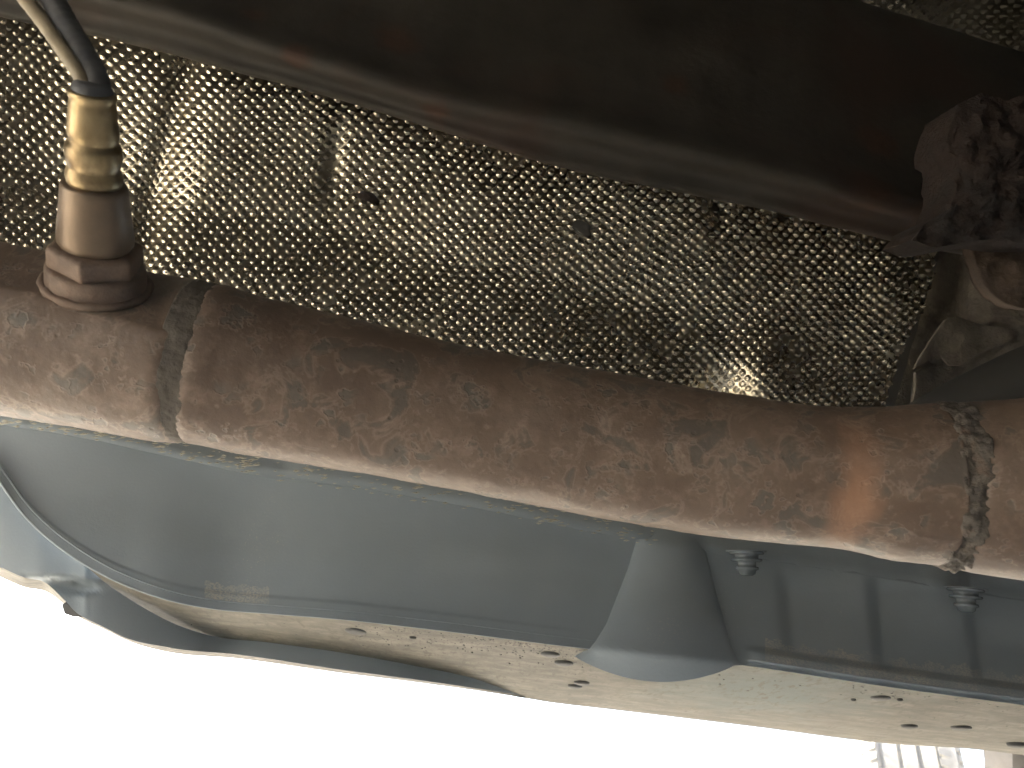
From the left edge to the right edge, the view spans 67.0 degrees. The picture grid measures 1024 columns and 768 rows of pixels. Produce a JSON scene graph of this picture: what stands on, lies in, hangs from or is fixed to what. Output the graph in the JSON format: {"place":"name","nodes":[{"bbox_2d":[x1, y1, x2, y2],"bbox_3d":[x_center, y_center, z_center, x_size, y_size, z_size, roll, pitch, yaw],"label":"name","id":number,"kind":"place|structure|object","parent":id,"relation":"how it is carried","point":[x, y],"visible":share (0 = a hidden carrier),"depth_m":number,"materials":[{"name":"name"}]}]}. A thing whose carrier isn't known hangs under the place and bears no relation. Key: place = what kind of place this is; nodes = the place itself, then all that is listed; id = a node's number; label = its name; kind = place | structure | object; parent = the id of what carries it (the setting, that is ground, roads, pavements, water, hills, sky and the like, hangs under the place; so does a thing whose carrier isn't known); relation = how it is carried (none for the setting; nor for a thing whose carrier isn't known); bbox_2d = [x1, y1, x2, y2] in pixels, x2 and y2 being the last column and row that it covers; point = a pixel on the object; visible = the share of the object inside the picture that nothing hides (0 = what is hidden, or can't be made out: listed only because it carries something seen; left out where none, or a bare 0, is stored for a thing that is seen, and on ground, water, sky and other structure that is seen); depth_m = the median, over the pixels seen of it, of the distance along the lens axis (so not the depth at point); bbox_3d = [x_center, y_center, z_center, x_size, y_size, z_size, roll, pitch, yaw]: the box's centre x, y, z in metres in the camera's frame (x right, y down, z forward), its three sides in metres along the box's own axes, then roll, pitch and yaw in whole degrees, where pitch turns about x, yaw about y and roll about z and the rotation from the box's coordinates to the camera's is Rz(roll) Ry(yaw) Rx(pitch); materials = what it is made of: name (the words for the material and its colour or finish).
{"place":"outdoors","nodes":[
{"label":"outdoors","id":0,"kind":"place"},
{"bbox_2d":[0,577,983,767],"label":"sky","id":1,"kind":"structure","parent":0,"point":[75,693],"materials":[{"name":"white"}]},
{"bbox_2d":[983,750,1023,767],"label":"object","id":2,"kind":"object","parent":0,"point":[992,759],"visible":0.27,"depth_m":0.82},
{"label":"ground","id":3,"kind":"structure","parent":0,"visible":0},
{"bbox_2d":[857,740,964,767],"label":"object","id":4,"kind":"object","parent":3,"relation":"on","point":[878,755],"visible":0.18,"depth_m":1.59,"materials":[{"name":"white"}]},
{"bbox_3d":[1.455,-0.627,0.035,4.450,1.120,3.200,6,-33,0],"label":"car body","id":5,"kind":"object","parent":3,"relation":"on","visible":0},
{"bbox_2d":[0,17,936,406],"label":"heat shield","id":6,"kind":"object","parent":5,"relation":"attached to","point":[274,191],"visible":0.81,"depth_m":0.43,"materials":[{"name":"metal"}]},
{"bbox_2d":[0,416,1023,754],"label":"undertray","id":7,"kind":"object","parent":5,"relation":"hanging from","point":[184,548],"visible":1,"depth_m":0.44,"materials":[{"name":"grey plastic"}]},
{"bbox_2d":[0,242,1023,580],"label":"exhaust pipe","id":8,"kind":"object","parent":5,"relation":"attached to","point":[242,372],"visible":0.97,"depth_m":0.29,"materials":[{"name":"metal"}]},
{"bbox_2d":[17,0,153,311],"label":"oxygen sensor","id":9,"kind":"object","parent":8,"relation":"attached to","point":[94,254],"visible":1,"depth_m":0.27,"materials":[{"name":"metal"}]},
{"bbox_2d":[907,345,1023,404],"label":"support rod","id":10,"kind":"object","parent":8,"relation":"on","point":[1000,377],"visible":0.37,"depth_m":0.38,"materials":[{"name":"metal"}]},
{"bbox_2d":[962,249,1023,311],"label":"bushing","id":11,"kind":"object","parent":10,"relation":"on","point":[997,279],"visible":0.77,"depth_m":0.40,"materials":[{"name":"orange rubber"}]},
{"bbox_2d":[0,0,1023,254],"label":"crossmember","id":12,"kind":"object","parent":5,"relation":"attached to","point":[824,112],"visible":0.91,"depth_m":0.42,"materials":[{"name":"paint"}]},
{"bbox_2d":[882,93,1023,256],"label":"rusty bracket","id":13,"kind":"object","parent":12,"relation":"attached to","point":[969,160],"visible":1,"depth_m":0.37,"materials":[{"name":"brown metal"}]},
{"bbox_2d":[886,251,939,406],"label":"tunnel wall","id":14,"kind":"structure","parent":5,"relation":"attached to","point":[894,388],"depth_m":0.51,"materials":[{"name":"metal"}]},
{"bbox_2d":[859,0,1023,52],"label":"heat shield","id":15,"kind":"object","parent":5,"relation":"attached to","point":[999,22],"visible":0.19,"depth_m":0.63,"materials":[{"name":"metal"}]},
{"bbox_2d":[894,251,1023,405],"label":"floor panel","id":16,"kind":"structure","parent":5,"relation":"attached to","point":[952,291],"depth_m":0.47,"materials":[{"name":"metal"}]},
{"bbox_2d":[910,365,935,402],"bbox_3d":[0.249,0.009,0.468,0.023,0.040,0.025,6,-33,0],"label":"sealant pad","id":17,"kind":"object","parent":16,"relation":"on","point":[923,381],"visible":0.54,"depth_m":0.47,"materials":[{"name":"grey"}]},
{"bbox_2d":[912,316,1013,369],"bbox_3d":[0.269,-0.024,0.461,0.059,0.031,0.017,1,-33,8],"label":"seam flange","id":18,"kind":"object","parent":16,"relation":"attached to","point":[955,341],"visible":1,"depth_m":0.46,"materials":[{"name":"metal"}]}
]}

